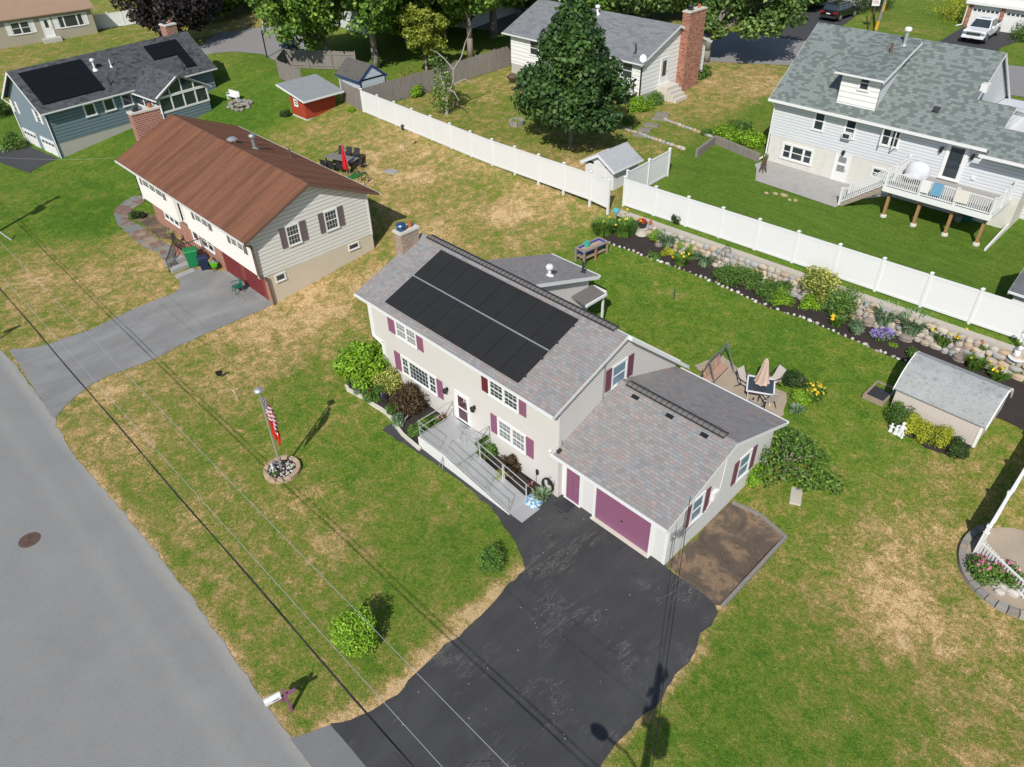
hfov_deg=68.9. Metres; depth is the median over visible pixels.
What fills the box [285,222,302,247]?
window
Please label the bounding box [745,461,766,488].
shrub
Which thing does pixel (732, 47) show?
back street
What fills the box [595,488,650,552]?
garage door
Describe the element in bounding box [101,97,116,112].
window
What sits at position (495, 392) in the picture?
window
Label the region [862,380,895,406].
cold frame
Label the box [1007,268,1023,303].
grey roof shed
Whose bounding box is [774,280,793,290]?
shrub
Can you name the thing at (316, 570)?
power line
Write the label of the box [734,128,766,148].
shrub
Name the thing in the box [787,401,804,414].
variegated grass
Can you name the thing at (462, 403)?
door
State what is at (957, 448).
dark shrub
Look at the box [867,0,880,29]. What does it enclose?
street sign
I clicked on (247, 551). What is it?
power line
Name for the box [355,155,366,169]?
outdoor chair
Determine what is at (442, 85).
dead tree
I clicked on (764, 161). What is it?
rusty sculpture
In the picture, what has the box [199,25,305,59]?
driveway
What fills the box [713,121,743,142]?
shrub
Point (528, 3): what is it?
background tree
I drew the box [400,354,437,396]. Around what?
window
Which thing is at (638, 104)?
shrub
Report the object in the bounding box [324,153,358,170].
dining table
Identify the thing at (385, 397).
flower clump
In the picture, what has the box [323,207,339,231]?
window
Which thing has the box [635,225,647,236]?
tree stump
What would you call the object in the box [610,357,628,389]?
window
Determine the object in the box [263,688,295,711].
mailbox
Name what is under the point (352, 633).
lawn bush
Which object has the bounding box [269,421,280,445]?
flag
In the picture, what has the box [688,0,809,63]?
street tree
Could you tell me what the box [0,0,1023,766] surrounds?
lawn
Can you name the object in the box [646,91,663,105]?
shrub
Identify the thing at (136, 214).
shrub
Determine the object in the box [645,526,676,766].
service cable
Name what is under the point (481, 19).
road
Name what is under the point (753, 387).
patio table
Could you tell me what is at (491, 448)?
shrub
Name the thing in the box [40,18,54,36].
door
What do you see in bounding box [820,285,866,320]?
shrub
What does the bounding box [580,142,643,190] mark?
white shed
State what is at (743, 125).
shrub
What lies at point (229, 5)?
background tree
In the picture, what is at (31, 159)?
blue house driveway
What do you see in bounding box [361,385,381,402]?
shrub
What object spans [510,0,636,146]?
maple tree
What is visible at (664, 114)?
step slab
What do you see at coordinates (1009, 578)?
rose bush
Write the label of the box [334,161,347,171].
outdoor chair
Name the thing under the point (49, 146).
garage door
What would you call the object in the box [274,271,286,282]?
window
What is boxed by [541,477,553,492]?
hose hanger
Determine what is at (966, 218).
teal barrel
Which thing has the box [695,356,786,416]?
garden patio
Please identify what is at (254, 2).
background tree
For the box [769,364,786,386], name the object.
sling chair
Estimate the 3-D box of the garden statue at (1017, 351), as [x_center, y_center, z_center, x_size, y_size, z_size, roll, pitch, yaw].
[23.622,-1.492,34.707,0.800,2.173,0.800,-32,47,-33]
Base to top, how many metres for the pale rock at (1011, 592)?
0.388 m
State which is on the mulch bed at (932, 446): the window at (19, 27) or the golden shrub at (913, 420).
the golden shrub at (913, 420)
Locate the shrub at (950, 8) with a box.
[927,0,969,22]
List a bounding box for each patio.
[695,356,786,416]
[755,160,887,206]
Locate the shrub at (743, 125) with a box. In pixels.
[727,119,755,133]
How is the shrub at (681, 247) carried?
on the back bed mulch at (1012, 411)
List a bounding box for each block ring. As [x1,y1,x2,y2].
[263,455,300,483]
[509,117,523,126]
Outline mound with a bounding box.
[660,246,676,255]
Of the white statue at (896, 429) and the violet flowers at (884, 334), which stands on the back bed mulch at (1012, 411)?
the violet flowers at (884, 334)
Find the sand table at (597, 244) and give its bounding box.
[575,237,608,261]
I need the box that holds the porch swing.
[700,342,733,383]
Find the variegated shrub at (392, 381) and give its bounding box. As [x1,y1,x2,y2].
[370,365,403,395]
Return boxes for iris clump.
[529,484,553,501]
[653,228,682,247]
[694,250,717,266]
[871,299,906,326]
[894,306,938,336]
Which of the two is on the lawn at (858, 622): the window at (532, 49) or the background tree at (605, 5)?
the background tree at (605, 5)
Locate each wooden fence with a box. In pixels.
[275,58,301,80]
[277,48,355,73]
[340,79,362,110]
[360,45,511,101]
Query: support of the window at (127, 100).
in the blue house at (63, 108)
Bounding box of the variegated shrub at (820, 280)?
[798,265,841,305]
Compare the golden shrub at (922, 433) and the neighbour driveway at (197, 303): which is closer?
the golden shrub at (922, 433)
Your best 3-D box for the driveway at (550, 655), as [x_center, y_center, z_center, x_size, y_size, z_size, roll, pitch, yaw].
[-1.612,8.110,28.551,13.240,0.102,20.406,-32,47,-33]
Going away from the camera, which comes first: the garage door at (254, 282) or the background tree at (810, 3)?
the garage door at (254, 282)
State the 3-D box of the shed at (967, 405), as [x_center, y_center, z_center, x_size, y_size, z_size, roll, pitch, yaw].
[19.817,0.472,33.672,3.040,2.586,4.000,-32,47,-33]
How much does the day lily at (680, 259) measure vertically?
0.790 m
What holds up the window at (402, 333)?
in the beige house at (533, 363)
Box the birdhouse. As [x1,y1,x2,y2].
[612,207,620,220]
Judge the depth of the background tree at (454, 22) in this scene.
76.70 m
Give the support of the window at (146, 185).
in the split level house at (273, 222)
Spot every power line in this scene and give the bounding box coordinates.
[0,242,508,766]
[3,278,440,764]
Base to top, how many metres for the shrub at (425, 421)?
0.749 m
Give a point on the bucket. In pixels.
(958, 217)
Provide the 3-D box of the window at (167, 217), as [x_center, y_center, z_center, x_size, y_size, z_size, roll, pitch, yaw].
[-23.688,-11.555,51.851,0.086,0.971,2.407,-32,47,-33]
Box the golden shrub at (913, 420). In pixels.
[899,411,927,434]
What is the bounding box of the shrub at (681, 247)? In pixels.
[676,240,693,252]
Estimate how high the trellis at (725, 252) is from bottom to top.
1.406 m
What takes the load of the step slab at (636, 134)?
on the lawn at (858, 622)
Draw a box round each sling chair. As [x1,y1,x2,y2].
[734,365,748,393]
[750,397,765,406]
[757,393,780,408]
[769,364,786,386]
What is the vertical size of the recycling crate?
0.758 m
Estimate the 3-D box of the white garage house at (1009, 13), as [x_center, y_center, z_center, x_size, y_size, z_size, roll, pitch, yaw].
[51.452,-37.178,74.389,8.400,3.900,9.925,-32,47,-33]
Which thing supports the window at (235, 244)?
in the split level house at (273, 222)
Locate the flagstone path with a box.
[114,196,176,259]
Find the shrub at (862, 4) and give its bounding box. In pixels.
[846,0,881,14]
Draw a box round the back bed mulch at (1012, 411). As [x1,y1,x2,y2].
[603,218,1023,429]
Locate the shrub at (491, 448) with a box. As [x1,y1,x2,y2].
[475,435,498,459]
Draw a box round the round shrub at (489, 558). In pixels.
[476,542,507,572]
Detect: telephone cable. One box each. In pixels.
[0,289,412,766]
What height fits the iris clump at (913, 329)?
1.095 m
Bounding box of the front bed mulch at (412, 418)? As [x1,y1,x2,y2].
[349,381,439,444]
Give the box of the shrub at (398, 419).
[391,412,407,428]
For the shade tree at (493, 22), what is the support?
on the lawn at (858, 622)
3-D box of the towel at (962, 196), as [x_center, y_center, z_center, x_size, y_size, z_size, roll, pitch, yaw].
[25.110,-10.418,41.626,0.175,0.700,0.750,-32,47,-33]
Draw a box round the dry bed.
[133,212,174,239]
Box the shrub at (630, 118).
[622,112,636,124]
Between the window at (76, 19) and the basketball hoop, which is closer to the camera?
the basketball hoop
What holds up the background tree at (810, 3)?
on the lawn at (858, 622)
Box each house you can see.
[0,0,97,48]
[1,19,216,158]
[115,103,380,304]
[331,1,380,35]
[353,220,789,564]
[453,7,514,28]
[501,0,712,104]
[759,22,1023,250]
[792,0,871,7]
[956,0,1023,32]
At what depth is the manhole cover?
31.25 m
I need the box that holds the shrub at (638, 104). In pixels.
[624,94,655,112]
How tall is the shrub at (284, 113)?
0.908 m
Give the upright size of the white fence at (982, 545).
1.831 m
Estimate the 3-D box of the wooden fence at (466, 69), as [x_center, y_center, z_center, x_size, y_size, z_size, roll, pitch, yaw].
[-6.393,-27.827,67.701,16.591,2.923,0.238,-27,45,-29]
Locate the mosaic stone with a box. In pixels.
[525,495,542,507]
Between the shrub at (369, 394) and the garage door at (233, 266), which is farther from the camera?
the garage door at (233, 266)
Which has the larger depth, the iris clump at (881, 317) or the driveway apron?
the iris clump at (881, 317)
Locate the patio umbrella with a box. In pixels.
[754,358,769,396]
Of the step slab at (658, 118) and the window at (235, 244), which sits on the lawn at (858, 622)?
the step slab at (658, 118)
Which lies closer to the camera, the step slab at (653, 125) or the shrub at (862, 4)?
the step slab at (653, 125)
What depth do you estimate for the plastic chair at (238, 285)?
46.09 m
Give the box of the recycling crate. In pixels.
[208,259,217,270]
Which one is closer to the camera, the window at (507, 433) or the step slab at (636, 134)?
the window at (507, 433)
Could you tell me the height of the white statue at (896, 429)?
0.500 m
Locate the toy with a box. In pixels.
[582,240,589,246]
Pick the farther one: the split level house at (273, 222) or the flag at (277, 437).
the split level house at (273, 222)
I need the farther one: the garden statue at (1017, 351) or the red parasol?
the red parasol
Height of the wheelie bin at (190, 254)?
1.187 m
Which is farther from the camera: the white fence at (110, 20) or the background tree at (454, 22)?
the white fence at (110, 20)
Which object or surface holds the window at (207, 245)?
in the split level house at (273, 222)
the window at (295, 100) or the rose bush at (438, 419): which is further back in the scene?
the window at (295, 100)
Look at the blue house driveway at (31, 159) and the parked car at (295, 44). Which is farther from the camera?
the parked car at (295, 44)
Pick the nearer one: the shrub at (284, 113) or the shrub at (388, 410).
the shrub at (388, 410)
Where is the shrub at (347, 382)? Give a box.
[345,379,355,386]
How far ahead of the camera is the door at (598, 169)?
50.15 m
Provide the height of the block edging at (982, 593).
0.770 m
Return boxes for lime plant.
[888,342,897,347]
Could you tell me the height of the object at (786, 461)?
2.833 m
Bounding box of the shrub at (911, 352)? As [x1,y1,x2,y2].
[906,346,917,357]
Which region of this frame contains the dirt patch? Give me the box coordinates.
[667,503,781,604]
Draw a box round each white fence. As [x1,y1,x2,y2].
[92,9,138,29]
[359,88,610,214]
[622,176,1023,341]
[626,147,671,185]
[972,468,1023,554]
[974,531,1023,599]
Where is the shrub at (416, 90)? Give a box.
[410,82,424,96]
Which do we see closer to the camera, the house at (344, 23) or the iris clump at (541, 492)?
the iris clump at (541, 492)
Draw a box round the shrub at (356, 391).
[353,384,368,395]
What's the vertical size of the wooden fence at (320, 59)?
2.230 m
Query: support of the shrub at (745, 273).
on the back bed mulch at (1012, 411)
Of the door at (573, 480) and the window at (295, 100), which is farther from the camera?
the window at (295, 100)
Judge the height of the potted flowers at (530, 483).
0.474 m
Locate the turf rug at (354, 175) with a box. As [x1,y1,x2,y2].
[348,172,364,178]
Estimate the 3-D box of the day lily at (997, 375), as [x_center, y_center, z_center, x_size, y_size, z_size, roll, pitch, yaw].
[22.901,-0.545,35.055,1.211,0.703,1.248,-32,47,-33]
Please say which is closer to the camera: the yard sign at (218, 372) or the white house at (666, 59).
the yard sign at (218, 372)
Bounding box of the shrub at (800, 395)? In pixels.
[791,388,811,406]
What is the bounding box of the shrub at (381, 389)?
[372,380,387,392]
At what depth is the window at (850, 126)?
47.42 m
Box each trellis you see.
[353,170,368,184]
[720,244,730,258]
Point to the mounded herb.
(856, 328)
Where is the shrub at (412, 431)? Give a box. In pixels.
[406,423,423,437]
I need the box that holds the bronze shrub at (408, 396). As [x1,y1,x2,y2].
[387,379,428,416]
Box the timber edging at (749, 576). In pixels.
[721,500,786,607]
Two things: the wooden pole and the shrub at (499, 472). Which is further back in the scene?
the wooden pole
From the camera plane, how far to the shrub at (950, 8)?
77.34 m
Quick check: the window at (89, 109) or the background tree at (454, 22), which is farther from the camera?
the background tree at (454, 22)
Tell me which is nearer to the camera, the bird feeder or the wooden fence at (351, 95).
the bird feeder
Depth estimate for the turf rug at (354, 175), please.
56.27 m
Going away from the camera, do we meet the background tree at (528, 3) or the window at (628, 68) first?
the window at (628, 68)
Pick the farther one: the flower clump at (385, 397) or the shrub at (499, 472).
the flower clump at (385, 397)
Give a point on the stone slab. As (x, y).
(795, 496)
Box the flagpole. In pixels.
[253,387,281,469]
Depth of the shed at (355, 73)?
66.17 m
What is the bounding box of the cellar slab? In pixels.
[384,169,398,174]
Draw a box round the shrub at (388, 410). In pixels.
[385,403,400,414]
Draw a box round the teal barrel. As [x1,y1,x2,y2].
[961,214,972,221]
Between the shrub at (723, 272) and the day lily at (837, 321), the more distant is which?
the shrub at (723, 272)
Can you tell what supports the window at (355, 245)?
in the split level house at (273, 222)
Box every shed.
[276,74,343,120]
[334,57,387,89]
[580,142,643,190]
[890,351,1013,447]
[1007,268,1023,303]
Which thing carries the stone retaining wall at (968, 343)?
on the lawn at (858, 622)
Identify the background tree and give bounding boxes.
[212,0,247,19]
[241,0,247,7]
[244,0,300,20]
[353,0,455,42]
[408,0,474,38]
[513,0,561,11]
[586,0,641,13]
[610,0,698,18]
[797,0,828,7]
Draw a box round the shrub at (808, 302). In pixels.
[798,292,825,310]
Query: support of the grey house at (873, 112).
on the lawn at (858, 622)
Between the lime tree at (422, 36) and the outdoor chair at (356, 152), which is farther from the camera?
the lime tree at (422, 36)
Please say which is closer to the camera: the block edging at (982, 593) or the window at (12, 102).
the block edging at (982, 593)
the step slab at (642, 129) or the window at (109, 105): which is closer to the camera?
the step slab at (642, 129)
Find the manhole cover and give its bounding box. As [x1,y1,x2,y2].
[18,532,40,547]
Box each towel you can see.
[919,180,931,193]
[930,182,944,196]
[953,189,971,203]
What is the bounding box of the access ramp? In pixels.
[418,401,539,522]
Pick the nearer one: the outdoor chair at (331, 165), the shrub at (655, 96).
the outdoor chair at (331, 165)
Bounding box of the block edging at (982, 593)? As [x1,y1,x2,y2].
[957,524,1023,619]
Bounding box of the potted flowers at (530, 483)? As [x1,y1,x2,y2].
[527,481,532,487]
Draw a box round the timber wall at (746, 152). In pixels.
[695,135,759,161]
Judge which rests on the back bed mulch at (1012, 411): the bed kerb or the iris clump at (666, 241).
the iris clump at (666, 241)
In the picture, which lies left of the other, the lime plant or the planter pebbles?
the planter pebbles
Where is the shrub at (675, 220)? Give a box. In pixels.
[671,215,680,224]
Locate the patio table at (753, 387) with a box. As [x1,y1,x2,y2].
[746,375,775,405]
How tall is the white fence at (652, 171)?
2.406 m
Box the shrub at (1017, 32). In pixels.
[1007,20,1023,41]
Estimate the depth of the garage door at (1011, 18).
72.66 m
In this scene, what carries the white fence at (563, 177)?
on the lawn at (858, 622)
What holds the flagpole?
on the planter soil at (284, 469)
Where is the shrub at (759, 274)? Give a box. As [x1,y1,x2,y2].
[749,266,766,283]
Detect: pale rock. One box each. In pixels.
[991,581,999,588]
[993,587,1004,595]
[1000,582,1010,591]
[1006,587,1018,597]
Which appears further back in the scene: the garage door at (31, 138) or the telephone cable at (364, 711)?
the garage door at (31, 138)
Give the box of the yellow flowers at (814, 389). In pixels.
[801,381,826,402]
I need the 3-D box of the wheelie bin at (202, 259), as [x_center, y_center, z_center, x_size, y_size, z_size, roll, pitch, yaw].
[-20.046,-7.879,48.565,0.730,0.937,0.596,-20,42,-22]
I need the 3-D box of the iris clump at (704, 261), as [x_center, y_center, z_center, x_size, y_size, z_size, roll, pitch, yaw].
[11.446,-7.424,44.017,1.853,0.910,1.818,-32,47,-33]
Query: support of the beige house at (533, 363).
on the lawn at (858, 622)
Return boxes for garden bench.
[226,89,239,99]
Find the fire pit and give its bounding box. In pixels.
[226,99,252,111]
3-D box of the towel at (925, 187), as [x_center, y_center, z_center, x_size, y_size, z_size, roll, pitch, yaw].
[23.712,-11.275,42.771,0.175,0.700,0.500,-32,47,-33]
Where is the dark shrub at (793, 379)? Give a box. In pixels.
[781,368,808,388]
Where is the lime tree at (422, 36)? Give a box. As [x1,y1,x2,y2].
[396,2,449,70]
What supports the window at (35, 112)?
in the blue house at (63, 108)
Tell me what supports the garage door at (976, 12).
in the white garage house at (1009, 13)
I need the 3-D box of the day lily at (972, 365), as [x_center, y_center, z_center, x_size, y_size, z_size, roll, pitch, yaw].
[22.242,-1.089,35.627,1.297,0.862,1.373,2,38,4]
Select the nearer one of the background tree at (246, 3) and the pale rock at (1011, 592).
the pale rock at (1011, 592)
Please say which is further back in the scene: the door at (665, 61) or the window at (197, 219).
the door at (665, 61)
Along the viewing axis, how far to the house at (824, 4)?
83.82 m
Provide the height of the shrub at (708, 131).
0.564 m
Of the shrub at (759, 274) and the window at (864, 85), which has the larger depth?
the window at (864, 85)
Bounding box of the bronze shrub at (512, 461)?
[497,453,521,480]
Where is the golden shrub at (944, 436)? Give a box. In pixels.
[930,424,955,448]
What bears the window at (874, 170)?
in the grey house at (873, 112)
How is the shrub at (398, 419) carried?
on the front bed mulch at (412, 418)
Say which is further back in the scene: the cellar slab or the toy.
the cellar slab
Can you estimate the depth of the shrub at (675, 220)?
45.74 m
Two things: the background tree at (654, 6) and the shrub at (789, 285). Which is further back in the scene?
the background tree at (654, 6)
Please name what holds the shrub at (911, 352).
on the back bed mulch at (1012, 411)
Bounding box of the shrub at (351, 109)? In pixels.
[347,106,355,112]
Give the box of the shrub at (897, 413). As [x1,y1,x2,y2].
[884,400,915,427]
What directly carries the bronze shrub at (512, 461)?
on the ramp bed mulch at (526, 479)
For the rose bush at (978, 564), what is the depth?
27.98 m
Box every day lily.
[589,215,615,236]
[603,208,641,237]
[671,251,689,266]
[683,248,699,260]
[827,310,846,326]
[931,326,967,347]
[963,349,989,371]
[986,361,1013,381]
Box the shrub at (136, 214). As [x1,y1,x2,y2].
[130,211,145,218]
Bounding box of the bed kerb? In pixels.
[345,384,420,450]
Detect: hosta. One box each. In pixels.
[648,250,660,261]
[649,228,660,241]
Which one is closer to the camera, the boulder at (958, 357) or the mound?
the boulder at (958, 357)
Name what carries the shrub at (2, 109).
on the lawn at (858, 622)
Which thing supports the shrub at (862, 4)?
on the lawn at (858, 622)
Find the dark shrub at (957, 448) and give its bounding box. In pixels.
[944,435,970,459]
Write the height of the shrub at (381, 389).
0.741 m
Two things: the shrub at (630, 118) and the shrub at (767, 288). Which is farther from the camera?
the shrub at (630, 118)
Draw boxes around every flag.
[261,397,277,432]
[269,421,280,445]
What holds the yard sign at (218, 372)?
on the lawn at (858, 622)
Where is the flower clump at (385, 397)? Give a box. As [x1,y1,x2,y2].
[380,392,388,402]
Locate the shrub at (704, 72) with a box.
[698,63,711,79]
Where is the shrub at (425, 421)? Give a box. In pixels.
[415,414,432,429]
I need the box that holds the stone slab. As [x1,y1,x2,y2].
[789,487,802,505]
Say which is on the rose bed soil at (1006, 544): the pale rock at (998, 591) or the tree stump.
the pale rock at (998, 591)
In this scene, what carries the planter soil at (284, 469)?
in the block ring at (294, 474)
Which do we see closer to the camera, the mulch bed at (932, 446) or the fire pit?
the mulch bed at (932, 446)
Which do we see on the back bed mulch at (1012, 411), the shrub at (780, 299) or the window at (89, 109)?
the shrub at (780, 299)
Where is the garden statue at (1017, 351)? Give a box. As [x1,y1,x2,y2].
[1008,331,1023,364]
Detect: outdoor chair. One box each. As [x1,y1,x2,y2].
[319,159,327,166]
[327,160,339,170]
[334,145,343,161]
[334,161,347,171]
[345,146,351,155]
[350,147,360,162]
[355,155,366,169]
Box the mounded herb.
[847,317,864,335]
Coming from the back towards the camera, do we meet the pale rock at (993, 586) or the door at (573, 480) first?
the door at (573, 480)
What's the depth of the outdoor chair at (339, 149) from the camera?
58.32 m
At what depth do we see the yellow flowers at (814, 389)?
35.56 m
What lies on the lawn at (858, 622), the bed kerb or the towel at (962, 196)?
the bed kerb
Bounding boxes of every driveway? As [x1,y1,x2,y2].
[0,144,57,172]
[10,268,272,417]
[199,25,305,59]
[331,423,717,766]
[757,5,854,40]
[939,26,1019,50]
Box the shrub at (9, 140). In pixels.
[0,131,25,152]
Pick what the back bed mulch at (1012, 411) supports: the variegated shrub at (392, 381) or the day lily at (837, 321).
the day lily at (837, 321)
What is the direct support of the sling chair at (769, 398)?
on the garden patio at (727, 379)
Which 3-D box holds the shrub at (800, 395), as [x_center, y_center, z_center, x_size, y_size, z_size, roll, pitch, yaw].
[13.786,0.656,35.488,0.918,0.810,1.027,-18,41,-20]
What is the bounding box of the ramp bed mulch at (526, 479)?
[485,455,539,493]
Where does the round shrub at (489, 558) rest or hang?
on the lawn at (858, 622)
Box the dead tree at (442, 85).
[428,30,474,114]
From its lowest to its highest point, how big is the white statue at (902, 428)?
0.750 m
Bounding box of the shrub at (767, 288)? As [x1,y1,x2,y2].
[753,276,784,302]
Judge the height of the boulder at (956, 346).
0.641 m
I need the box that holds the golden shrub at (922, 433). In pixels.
[912,421,936,444]
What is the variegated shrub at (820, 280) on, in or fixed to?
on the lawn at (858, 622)
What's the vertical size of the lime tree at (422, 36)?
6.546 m
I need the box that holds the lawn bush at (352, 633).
[327,603,379,657]
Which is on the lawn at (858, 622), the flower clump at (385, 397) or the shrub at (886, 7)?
the shrub at (886, 7)
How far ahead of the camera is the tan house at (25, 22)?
89.54 m
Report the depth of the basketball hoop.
76.85 m
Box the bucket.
[953,214,963,221]
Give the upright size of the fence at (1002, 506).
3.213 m
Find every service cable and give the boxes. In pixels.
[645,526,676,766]
[652,497,690,766]
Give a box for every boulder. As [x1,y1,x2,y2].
[861,316,874,326]
[898,333,911,342]
[948,344,963,352]
[952,353,966,362]
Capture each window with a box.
[9,20,32,35]
[11,100,17,112]
[33,110,40,122]
[56,13,85,28]
[82,102,97,117]
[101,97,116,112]
[120,92,134,107]
[141,180,163,199]
[163,211,180,228]
[193,214,208,229]
[201,237,215,254]
[229,237,243,252]
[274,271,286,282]
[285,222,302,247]
[293,98,298,106]
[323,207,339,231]
[348,241,359,251]
[394,321,417,349]
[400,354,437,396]
[488,380,518,414]
[497,417,525,455]
[529,40,538,56]
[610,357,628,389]
[621,62,633,79]
[688,490,705,526]
[735,448,752,482]
[779,141,814,166]
[811,113,826,132]
[843,120,857,139]
[857,78,870,92]
[870,166,887,179]
[878,129,901,149]
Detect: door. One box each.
[23,129,39,147]
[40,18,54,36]
[41,138,57,155]
[192,231,199,243]
[223,252,244,282]
[244,267,266,298]
[456,393,468,424]
[566,468,579,504]
[594,163,603,178]
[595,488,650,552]
[660,58,667,83]
[831,154,849,181]
[940,145,966,180]
[967,7,999,26]
[1000,11,1023,32]
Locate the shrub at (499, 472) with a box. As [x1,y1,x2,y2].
[495,468,508,478]
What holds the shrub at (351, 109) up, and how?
on the lawn at (858, 622)
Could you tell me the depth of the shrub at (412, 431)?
35.49 m
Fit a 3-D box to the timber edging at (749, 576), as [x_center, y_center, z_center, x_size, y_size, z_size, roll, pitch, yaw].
[9.713,6.888,29.674,5.418,0.298,2.289,-63,68,-49]
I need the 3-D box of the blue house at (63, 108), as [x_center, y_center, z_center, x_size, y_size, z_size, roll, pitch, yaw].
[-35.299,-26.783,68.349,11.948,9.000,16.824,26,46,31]
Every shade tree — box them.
[422,0,506,57]
[489,0,526,37]
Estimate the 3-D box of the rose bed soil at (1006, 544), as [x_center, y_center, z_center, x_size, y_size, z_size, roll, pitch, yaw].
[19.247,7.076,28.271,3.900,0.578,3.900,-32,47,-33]
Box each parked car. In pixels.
[279,40,300,50]
[820,0,859,20]
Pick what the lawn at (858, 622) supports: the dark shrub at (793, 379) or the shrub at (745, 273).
the dark shrub at (793, 379)
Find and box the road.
[0,350,310,766]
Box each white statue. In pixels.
[888,423,893,431]
[893,425,898,434]
[896,422,906,436]
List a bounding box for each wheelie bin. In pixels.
[182,246,199,267]
[196,254,210,270]
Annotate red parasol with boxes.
[341,143,350,176]
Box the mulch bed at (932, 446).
[895,419,971,456]
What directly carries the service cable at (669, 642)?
attached to the utility pole
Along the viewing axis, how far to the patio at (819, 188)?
49.56 m
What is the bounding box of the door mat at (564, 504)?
[554,497,574,512]
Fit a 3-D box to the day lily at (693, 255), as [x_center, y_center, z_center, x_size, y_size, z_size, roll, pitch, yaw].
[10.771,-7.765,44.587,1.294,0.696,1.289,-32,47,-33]
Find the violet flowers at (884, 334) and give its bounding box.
[869,327,896,341]
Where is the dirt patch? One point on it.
(727, 552)
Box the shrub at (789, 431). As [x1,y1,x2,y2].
[779,427,797,437]
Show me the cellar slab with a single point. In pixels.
(391, 171)
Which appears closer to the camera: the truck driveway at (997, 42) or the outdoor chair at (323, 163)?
the outdoor chair at (323, 163)
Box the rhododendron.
[331,339,390,392]
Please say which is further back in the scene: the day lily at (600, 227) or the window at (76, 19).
the window at (76, 19)
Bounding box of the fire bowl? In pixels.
[506,73,517,83]
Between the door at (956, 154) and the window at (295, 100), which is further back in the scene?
the window at (295, 100)
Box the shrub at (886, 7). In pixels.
[865,0,894,11]
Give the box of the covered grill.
[904,160,929,184]
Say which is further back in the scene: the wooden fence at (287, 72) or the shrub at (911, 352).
the wooden fence at (287, 72)
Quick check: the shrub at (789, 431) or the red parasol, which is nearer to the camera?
the shrub at (789, 431)
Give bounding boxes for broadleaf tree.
[252,0,353,50]
[310,0,402,68]
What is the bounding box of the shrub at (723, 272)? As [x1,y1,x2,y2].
[710,262,738,284]
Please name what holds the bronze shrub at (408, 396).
on the front bed mulch at (412, 418)
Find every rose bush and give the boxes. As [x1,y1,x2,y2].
[430,412,448,427]
[964,553,1006,586]
[986,559,1023,590]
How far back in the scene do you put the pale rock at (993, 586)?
27.83 m
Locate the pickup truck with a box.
[961,15,1003,43]
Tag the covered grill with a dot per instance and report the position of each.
(918, 169)
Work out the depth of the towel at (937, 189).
42.34 m
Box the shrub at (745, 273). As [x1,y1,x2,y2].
[726,264,759,290]
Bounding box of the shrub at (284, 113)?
[279,109,290,116]
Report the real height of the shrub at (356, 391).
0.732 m
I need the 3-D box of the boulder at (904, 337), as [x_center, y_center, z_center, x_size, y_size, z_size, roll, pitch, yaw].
[19.886,-2.300,37.709,0.540,0.503,0.730,-32,47,-33]
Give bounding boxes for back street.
[475,8,1023,96]
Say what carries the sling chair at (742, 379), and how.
on the garden patio at (727, 379)
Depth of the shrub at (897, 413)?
33.63 m
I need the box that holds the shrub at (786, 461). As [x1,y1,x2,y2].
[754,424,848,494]
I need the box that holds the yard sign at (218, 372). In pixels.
[215,370,222,377]
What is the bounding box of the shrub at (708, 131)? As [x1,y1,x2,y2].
[700,128,712,135]
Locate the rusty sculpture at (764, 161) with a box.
[759,153,768,173]
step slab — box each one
[633,132,646,137]
[638,127,651,132]
[644,122,659,127]
[651,116,665,120]
[655,111,669,116]
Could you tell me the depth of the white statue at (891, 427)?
33.60 m
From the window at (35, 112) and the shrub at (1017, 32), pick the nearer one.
the window at (35, 112)
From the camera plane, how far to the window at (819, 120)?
48.72 m
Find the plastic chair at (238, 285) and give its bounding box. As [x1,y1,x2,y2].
[230,277,244,293]
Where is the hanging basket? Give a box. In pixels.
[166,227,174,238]
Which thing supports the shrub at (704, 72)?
on the lawn at (858, 622)
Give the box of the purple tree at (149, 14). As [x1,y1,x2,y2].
[110,0,222,36]
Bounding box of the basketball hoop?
[261,22,270,57]
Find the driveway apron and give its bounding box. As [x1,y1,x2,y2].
[291,725,365,766]
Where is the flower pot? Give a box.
[638,218,646,228]
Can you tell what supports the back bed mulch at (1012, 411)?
on the lawn at (858, 622)
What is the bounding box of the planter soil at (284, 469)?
[268,459,295,478]
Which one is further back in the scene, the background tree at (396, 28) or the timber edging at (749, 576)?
the background tree at (396, 28)
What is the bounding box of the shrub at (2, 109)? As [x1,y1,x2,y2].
[0,96,10,117]
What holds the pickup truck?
on the truck driveway at (997, 42)
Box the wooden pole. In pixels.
[874,0,886,31]
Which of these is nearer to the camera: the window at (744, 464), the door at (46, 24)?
the window at (744, 464)
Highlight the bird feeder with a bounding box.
[400,124,405,155]
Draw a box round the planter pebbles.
[268,461,294,477]
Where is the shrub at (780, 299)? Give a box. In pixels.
[770,287,795,306]
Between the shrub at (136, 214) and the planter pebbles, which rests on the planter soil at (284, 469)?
the planter pebbles
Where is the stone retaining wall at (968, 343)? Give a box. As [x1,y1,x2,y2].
[617,209,1023,381]
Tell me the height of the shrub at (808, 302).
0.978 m
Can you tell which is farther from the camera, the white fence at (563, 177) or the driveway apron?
the white fence at (563, 177)
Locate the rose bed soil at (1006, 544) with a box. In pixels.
[966,527,1023,610]

